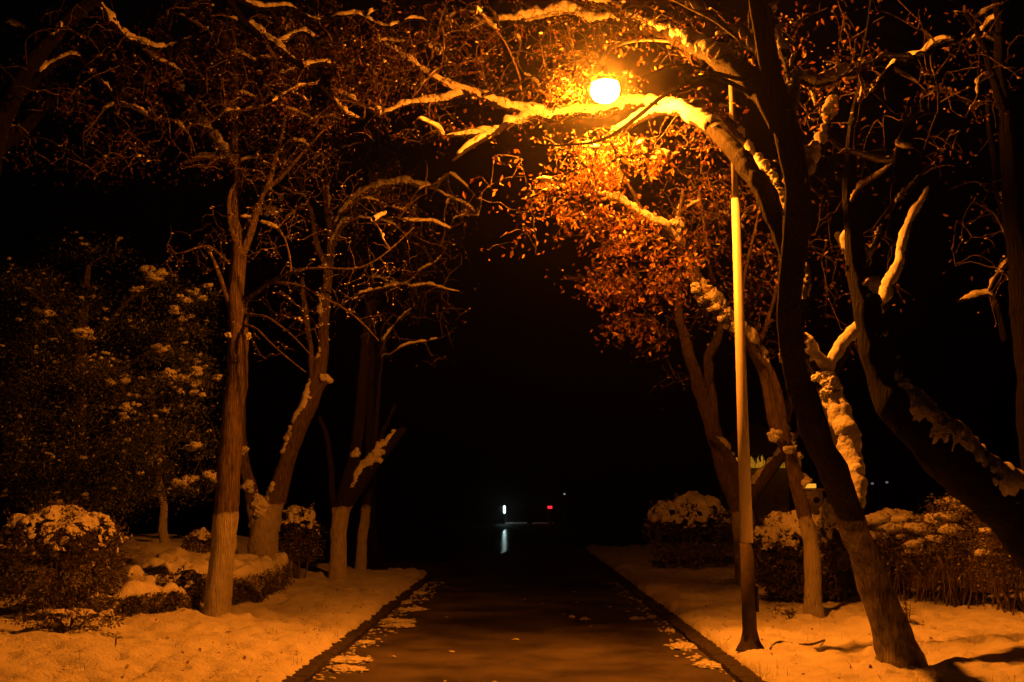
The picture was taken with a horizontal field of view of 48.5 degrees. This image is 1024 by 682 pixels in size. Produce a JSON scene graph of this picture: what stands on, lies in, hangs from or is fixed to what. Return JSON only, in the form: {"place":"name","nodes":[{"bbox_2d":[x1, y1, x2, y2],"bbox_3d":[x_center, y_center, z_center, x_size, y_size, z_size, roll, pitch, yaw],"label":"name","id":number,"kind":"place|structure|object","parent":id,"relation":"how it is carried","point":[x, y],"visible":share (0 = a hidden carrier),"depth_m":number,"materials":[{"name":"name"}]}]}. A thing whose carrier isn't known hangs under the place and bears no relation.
{"place":"outdoors","nodes":[
{"label":"outdoors","id":0,"kind":"place"},
{"bbox_2d":[0,533,426,681],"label":"snowy lawn","id":1,"kind":"structure","parent":0,"point":[252,626],"depth_m":12.34,"materials":[{"name":"white snow"}]},
{"bbox_2d":[0,600,125,631],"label":"creeping shrub","id":2,"kind":"object","parent":1,"relation":"on","point":[73,612],"visible":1,"depth_m":12.09,"materials":[{"name":"green plant"}]},
{"bbox_2d":[0,497,134,617],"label":"round shrub","id":3,"kind":"object","parent":1,"relation":"on","point":[23,528],"visible":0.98,"depth_m":13.54,"materials":[{"name":"green plant"}]},
{"bbox_2d":[110,631,122,645],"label":"seedling","id":4,"kind":"object","parent":1,"relation":"on","point":[116,637],"visible":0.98,"depth_m":10.88,"materials":[{"name":"brown plant"}]},
{"bbox_2d":[0,227,241,571],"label":"evergreen tree","id":5,"kind":"object","parent":1,"relation":"on","point":[80,456],"visible":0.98,"depth_m":18.34,"materials":[{"name":"green plant"}]},
{"bbox_2d":[78,573,204,616],"bbox_3d":[-4.673,3.255,14.433,1.213,0.513,2.139,0,-8,1],"label":"hedge","id":6,"kind":"object","parent":1,"relation":"on","point":[148,592],"visible":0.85,"depth_m":14.06,"materials":[{"name":"green plant"}]},
{"bbox_2d":[149,394,171,542],"bbox_3d":[-6.576,2.500,21.523,0.699,3.132,0.396,0,-8,1],"label":"young tree","id":7,"kind":"object","parent":1,"relation":"on","point":[163,533],"visible":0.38,"depth_m":21.36,"materials":[{"name":"brown plant"}]},
{"bbox_2d":[154,566,205,605],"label":"cushion shrub","id":8,"kind":"object","parent":1,"relation":"on","point":[195,581],"visible":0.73,"depth_m":14.93,"materials":[{"name":"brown plant"}]},
{"bbox_2d":[181,527,211,553],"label":"shrub","id":9,"kind":"object","parent":1,"relation":"on","point":[204,533],"visible":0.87,"depth_m":19.82,"materials":[{"name":"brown plant"}]},
{"bbox_2d":[123,547,294,604],"bbox_3d":[-4.576,3.542,17.132,2.336,0.749,4.260,1,-8,-7],"label":"hedge","id":10,"kind":"object","parent":1,"relation":"on","point":[261,575],"visible":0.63,"depth_m":16.70,"materials":[{"name":"green plant"}]},
{"bbox_2d":[0,0,516,192],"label":"overhanging tree","id":11,"kind":"object","parent":1,"relation":"on","point":[22,83],"visible":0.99,"depth_m":14.08,"materials":[{"name":"brown plant"}]},
{"bbox_2d":[148,0,414,616],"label":"limewashed tree","id":12,"kind":"object","parent":1,"relation":"on","point":[218,590],"visible":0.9,"depth_m":15.10,"materials":[{"name":"brown plant"}]},
{"bbox_2d":[278,503,328,578],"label":"leafy shrub","id":13,"kind":"object","parent":1,"relation":"on","point":[291,512],"visible":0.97,"depth_m":21.11,"materials":[{"name":"green plant"}]},
{"bbox_2d":[240,112,481,557],"bbox_3d":[-2.781,-0.278,19.582,4.603,9.022,4.822,0,-8,1],"label":"forked tree","id":14,"kind":"object","parent":1,"relation":"on","point":[264,513],"visible":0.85,"depth_m":20.50,"materials":[{"name":"brown plant"}]},
{"bbox_2d":[318,225,470,579],"bbox_3d":[-2.199,1.024,21.570,2.862,7.128,3.664,2,-8,-11],"label":"three stemmed tree","id":15,"kind":"object","parent":1,"relation":"on","point":[358,474],"visible":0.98,"depth_m":22.10,"materials":[{"name":"brown plant"}]},
{"bbox_2d":[342,230,449,570],"bbox_3d":[-2.623,1.190,24.797,2.650,7.769,2.775,0,-8,1],"label":"slim tree","id":16,"kind":"object","parent":1,"relation":"on","point":[361,551],"visible":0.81,"depth_m":24.91,"materials":[{"name":"brown plant"}]},
{"bbox_2d":[366,223,478,569],"bbox_3d":[-2.053,1.068,25.463,2.564,8.212,3.121,0,-8,1],"label":"dark tree","id":17,"kind":"object","parent":1,"relation":"on","point":[376,559],"visible":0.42,"depth_m":25.62,"materials":[{"name":"brown plant"}]},
{"bbox_2d":[317,562,447,572],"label":"crossing road","id":18,"kind":"structure","parent":0,"point":[433,567],"depth_m":29.41,"materials":[{"name":"black asphalt"}]},
{"bbox_2d":[0,507,974,561],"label":"ground","id":19,"kind":"structure","parent":0,"point":[427,534],"depth_m":86.39,"materials":[{"name":"soil"}]},
{"bbox_2d":[547,504,552,523],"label":"bollard light","id":20,"kind":"object","parent":19,"relation":"on","point":[549,513],"visible":0.98,"depth_m":86.88,"materials":[{"name":"paint"}]},
{"bbox_2d":[702,425,806,542],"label":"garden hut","id":21,"kind":"object","parent":19,"relation":"on","point":[775,495],"visible":0.25,"depth_m":41.57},
{"bbox_2d":[871,481,874,512],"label":"bollard light","id":22,"kind":"object","parent":19,"relation":"on","point":[872,487],"visible":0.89,"depth_m":59.23,"materials":[{"name":"paint"}]},
{"bbox_2d":[886,480,888,507],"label":"bollard light","id":23,"kind":"object","parent":19,"relation":"on","point":[887,495],"visible":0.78,"depth_m":59.26,"materials":[{"name":"paint"}]},
{"bbox_2d":[0,0,1023,506],"label":"sky","id":24,"kind":"structure","parent":0,"point":[525,409],"materials":[{"name":"black"}]},
{"bbox_2d":[34,579,1005,681],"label":"fallen leaves","id":25,"kind":"object","parent":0,"point":[187,662],"visible":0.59,"depth_m":12.41,"materials":[{"name":"brown plant"}]},
{"bbox_2d":[309,522,736,681],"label":"path","id":26,"kind":"structure","parent":0,"point":[484,590],"depth_m":14.40,"materials":[{"name":"grey asphalt"}]},
{"bbox_2d":[322,664,369,672],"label":"snow clump","id":27,"kind":"object","parent":26,"relation":"on","point":[343,668],"visible":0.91,"depth_m":10.88,"materials":[{"name":"white snow"}]},
{"bbox_2d":[330,655,373,663],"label":"snow clump","id":28,"kind":"object","parent":26,"relation":"on","point":[357,659],"visible":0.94,"depth_m":11.50,"materials":[{"name":"white snow"}]},
{"bbox_2d":[282,572,434,681],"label":"kerb","id":29,"kind":"structure","parent":26,"relation":"on","point":[312,669],"depth_m":13.03,"materials":[{"name":"concrete"}]},
{"bbox_2d":[355,639,374,644],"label":"snow clump","id":30,"kind":"object","parent":26,"relation":"on","point":[364,642],"visible":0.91,"depth_m":12.99,"materials":[{"name":"white snow"}]},
{"bbox_2d":[378,623,414,628],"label":"snow clump","id":31,"kind":"object","parent":26,"relation":"on","point":[401,625],"visible":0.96,"depth_m":14.74,"materials":[{"name":"white snow"}]},
{"bbox_2d":[380,618,416,623],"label":"snow clump","id":32,"kind":"object","parent":26,"relation":"on","point":[393,620],"visible":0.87,"depth_m":15.29,"materials":[{"name":"white snow"}]},
{"bbox_2d":[396,607,427,610],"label":"snow clump","id":33,"kind":"object","parent":26,"relation":"on","point":[412,609],"visible":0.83,"depth_m":17.03,"materials":[{"name":"white snow"}]},
{"bbox_2d":[413,591,426,594],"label":"snow clump","id":34,"kind":"object","parent":26,"relation":"on","point":[418,592],"visible":0.73,"depth_m":20.08,"materials":[{"name":"white snow"}]},
{"bbox_2d":[492,529,517,552],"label":"puddle","id":35,"kind":"object","parent":26,"relation":"on","point":[506,540],"visible":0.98,"depth_m":47.42,"materials":[{"name":"black liquid"}]},
{"bbox_2d":[313,582,734,681],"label":"snow crumbs","id":36,"kind":"object","parent":26,"relation":"on","point":[696,656],"visible":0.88,"depth_m":14.19,"materials":[{"name":"white snow"}]},
{"bbox_2d":[629,616,645,619],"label":"snow clump","id":37,"kind":"object","parent":26,"relation":"on","point":[637,618],"visible":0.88,"depth_m":15.73,"materials":[{"name":"white snow"}]},
{"bbox_2d":[664,628,674,632],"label":"snow clump","id":38,"kind":"object","parent":26,"relation":"on","point":[672,630],"visible":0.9,"depth_m":14.21,"materials":[{"name":"white snow"}]},
{"bbox_2d":[579,548,766,681],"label":"kerb","id":39,"kind":"structure","parent":26,"relation":"on","point":[734,669],"depth_m":13.62,"materials":[{"name":"concrete"}]},
{"bbox_2d":[669,642,697,650],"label":"snow clump","id":40,"kind":"object","parent":26,"relation":"on","point":[684,646],"visible":0.98,"depth_m":12.63,"materials":[{"name":"white snow"}]},
{"bbox_2d":[692,660,721,668],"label":"snow clump","id":41,"kind":"object","parent":26,"relation":"on","point":[707,664],"visible":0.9,"depth_m":11.18,"materials":[{"name":"white snow"}]},
{"bbox_2d":[505,522,553,523],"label":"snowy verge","id":42,"kind":"structure","parent":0,"point":[526,522],"depth_m":87.81,"materials":[{"name":"white snow"}]},
{"bbox_2d":[564,492,564,525],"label":"bollard light","id":43,"kind":"object","parent":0,"point":[564,508],"visible":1,"depth_m":79.06,"materials":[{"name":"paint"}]},
{"bbox_2d":[585,542,1023,681],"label":"snowy lawn","id":44,"kind":"structure","parent":0,"point":[981,635],"depth_m":13.04,"materials":[{"name":"white snow"}]},
{"bbox_2d":[43,572,1017,681],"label":"dead grass","id":45,"kind":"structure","parent":44,"relation":"on","point":[636,583],"depth_m":11.50,"materials":[{"name":"brown plant"}]},
{"bbox_2d":[325,0,932,668],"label":"arching tree","id":46,"kind":"object","parent":44,"relation":"on","point":[837,458],"visible":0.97,"depth_m":10.52,"materials":[{"name":"brown plant"}]},
{"bbox_2d":[590,37,763,651],"bbox_3d":[1.729,-0.089,12.130,1.730,6.592,0.320,0,-8,3],"label":"street lamp","id":47,"kind":"object","parent":44,"relation":"on","point":[750,640],"visible":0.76,"depth_m":11.95,"materials":[{"name":"metal"}]},
{"bbox_2d":[639,490,733,569],"bbox_3d":[3.824,4.087,24.612,2.158,1.743,1.786,0,-8,1],"label":"distant shrub","id":48,"kind":"object","parent":44,"relation":"on","point":[708,506],"visible":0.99,"depth_m":24.36,"materials":[{"name":"green plant"}]},
{"bbox_2d":[463,128,914,617],"bbox_3d":[2.591,0.215,14.807,7.627,6.995,2.915,6,-10,-38],"label":"slender tree","id":49,"kind":"object","parent":44,"relation":"on","point":[710,298],"visible":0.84,"depth_m":14.26,"materials":[{"name":"brown plant"}]},
{"bbox_2d":[631,263,799,585],"bbox_3d":[3.078,1.579,19.925,2.767,5.644,3.216,-7,-11,40],"label":"forked tree","id":50,"kind":"object","parent":44,"relation":"on","point":[723,455],"visible":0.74,"depth_m":20.17,"materials":[{"name":"brown plant"}]},
{"bbox_2d":[767,603,785,614],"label":"seedling","id":51,"kind":"object","parent":44,"relation":"on","point":[780,606],"visible":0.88,"depth_m":14.80,"materials":[{"name":"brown plant"}]},
{"bbox_2d":[782,609,798,618],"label":"seedling","id":52,"kind":"object","parent":44,"relation":"on","point":[790,613],"visible":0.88,"depth_m":14.30,"materials":[{"name":"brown plant"}]},
{"bbox_2d":[753,507,838,602],"bbox_3d":[4.146,3.185,16.853,1.385,1.459,1.433,0,-8,1],"label":"dome shrub","id":53,"kind":"object","parent":44,"relation":"on","point":[782,529],"visible":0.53,"depth_m":16.58,"materials":[{"name":"green plant"}]},
{"bbox_2d":[799,639,824,645],"bbox_3d":[3.151,3.171,11.943,0.493,0.046,0.027,8,-11,-43],"label":"fallen stick","id":54,"kind":"object","parent":44,"relation":"on","point":[814,643],"visible":0.88,"depth_m":11.93,"materials":[{"name":"brown wood"}]},
{"bbox_2d":[801,497,858,601],"bbox_3d":[4.754,3.049,16.675,1.085,1.552,1.139,-4,-9,24],"label":"dark shrub","id":55,"kind":"object","parent":44,"relation":"on","point":[824,519],"visible":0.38,"depth_m":16.38,"materials":[{"name":"green plant"}]},
{"bbox_2d":[865,507,939,600],"bbox_3d":[5.465,3.062,16.131,1.312,1.420,1.240,0,-8,1],"label":"stalky bush","id":56,"kind":"object","parent":44,"relation":"on","point":[883,521],"visible":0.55,"depth_m":15.77,"materials":[{"name":"brown plant"}]},
{"bbox_2d":[902,599,914,620],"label":"seedling","id":57,"kind":"object","parent":44,"relation":"on","point":[906,609],"visible":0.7,"depth_m":13.47,"materials":[{"name":"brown plant"}]},
{"bbox_2d":[804,0,1023,570],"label":"leaning tree","id":58,"kind":"object","parent":44,"relation":"on","point":[958,460],"visible":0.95,"depth_m":9.82,"materials":[{"name":"brown plant"}]},
{"bbox_2d":[885,514,974,605],"bbox_3d":[5.696,3.016,15.534,1.166,1.301,1.169,0,-8,1],"label":"stalky bush","id":59,"kind":"object","parent":44,"relation":"on","point":[912,546],"visible":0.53,"depth_m":15.40,"materials":[{"name":"brown plant"}]},
{"bbox_2d":[908,493,1012,608],"bbox_3d":[5.911,2.697,14.710,1.296,1.553,1.291,0,-8,1],"label":"stalky bush","id":60,"kind":"object","parent":44,"relation":"on","point":[946,517],"visible":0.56,"depth_m":14.66,"materials":[{"name":"brown plant"}]},
{"bbox_2d":[914,0,1023,583],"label":"upright tree","id":61,"kind":"object","parent":44,"relation":"on","point":[1009,196],"visible":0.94,"depth_m":12.74,"materials":[{"name":"brown plant"}]},
{"bbox_2d":[957,512,1023,614],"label":"stalky bush","id":62,"kind":"object","parent":44,"relation":"on","point":[992,545],"visible":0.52,"depth_m":13.88,"materials":[{"name":"brown plant"}]},
{"bbox_2d":[803,482,824,573],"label":"gate pillar","id":63,"kind":"structure","parent":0,"point":[815,496],"depth_m":19.59,"materials":[{"name":"stone"}]},
{"bbox_2d":[890,544,1008,593],"bbox_3d":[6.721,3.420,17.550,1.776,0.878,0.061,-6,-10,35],"label":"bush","id":64,"kind":"object","parent":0,"point":[989,588],"visible":0.18,"depth_m":17.50,"materials":[{"name":"plant"}]}
]}

